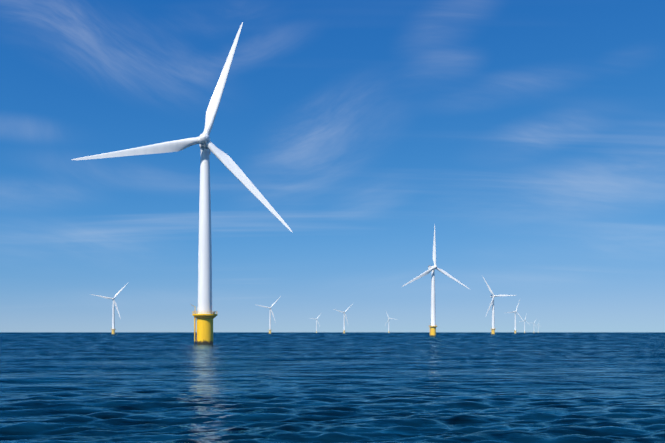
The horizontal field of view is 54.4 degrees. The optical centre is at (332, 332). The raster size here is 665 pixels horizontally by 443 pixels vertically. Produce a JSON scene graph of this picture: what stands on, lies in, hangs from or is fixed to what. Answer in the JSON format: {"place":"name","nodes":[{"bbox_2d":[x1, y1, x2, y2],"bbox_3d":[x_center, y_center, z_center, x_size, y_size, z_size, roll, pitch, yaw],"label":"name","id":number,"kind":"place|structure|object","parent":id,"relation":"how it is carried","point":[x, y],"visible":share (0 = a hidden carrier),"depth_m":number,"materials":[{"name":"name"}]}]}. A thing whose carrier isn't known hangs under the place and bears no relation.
{"place":"outdoors","nodes":[
{"label":"outdoors","id":0,"kind":"place"},
{"bbox_2d":[0,332,664,442],"bbox_3d":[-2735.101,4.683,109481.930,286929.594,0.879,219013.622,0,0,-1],"label":"sea","id":1,"kind":"structure","parent":0,"point":[340,387],"depth_m":55.58,"materials":[{"name":"blue liquid"}]},
{"bbox_2d":[91,283,127,334],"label":"turbine","id":2,"kind":"object","parent":1,"relation":"in","point":[113,329],"visible":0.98,"depth_m":1353.09,"materials":[{"name":"white paint"}]},
{"bbox_2d":[71,22,292,344],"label":"turbine","id":3,"kind":"object","parent":1,"relation":"in","point":[204,316],"visible":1,"depth_m":237.68,"materials":[{"name":"white paint"}]},
{"bbox_2d":[255,296,280,333],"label":"turbine","id":4,"kind":"object","parent":1,"relation":"in","point":[270,315],"visible":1,"depth_m":1865.66,"materials":[{"name":"white paint"}]},
{"bbox_2d":[334,306,350,333],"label":"turbine","id":5,"kind":"object","parent":1,"relation":"in","point":[344,330],"visible":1,"depth_m":2288.96,"materials":[{"name":"white paint"}]},
{"bbox_2d":[402,226,468,336],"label":"turbine","id":6,"kind":"object","parent":1,"relation":"in","point":[433,326],"visible":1,"depth_m":698.73,"materials":[{"name":"white paint"}]},
{"bbox_2d":[483,277,515,334],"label":"turbine","id":7,"kind":"object","parent":1,"relation":"in","point":[493,317],"visible":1,"depth_m":1255.21,"materials":[{"name":"white paint"}]},
{"bbox_2d":[507,300,522,333],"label":"turbine","id":8,"kind":"object","parent":1,"relation":"in","point":[515,330],"visible":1,"depth_m":2170.14,"materials":[{"name":"white paint"}]},
{"bbox_2d":[0,0,664,331],"label":"sky","id":9,"kind":"structure","parent":0,"point":[530,134],"materials":[{"name":"blue"}]}
]}

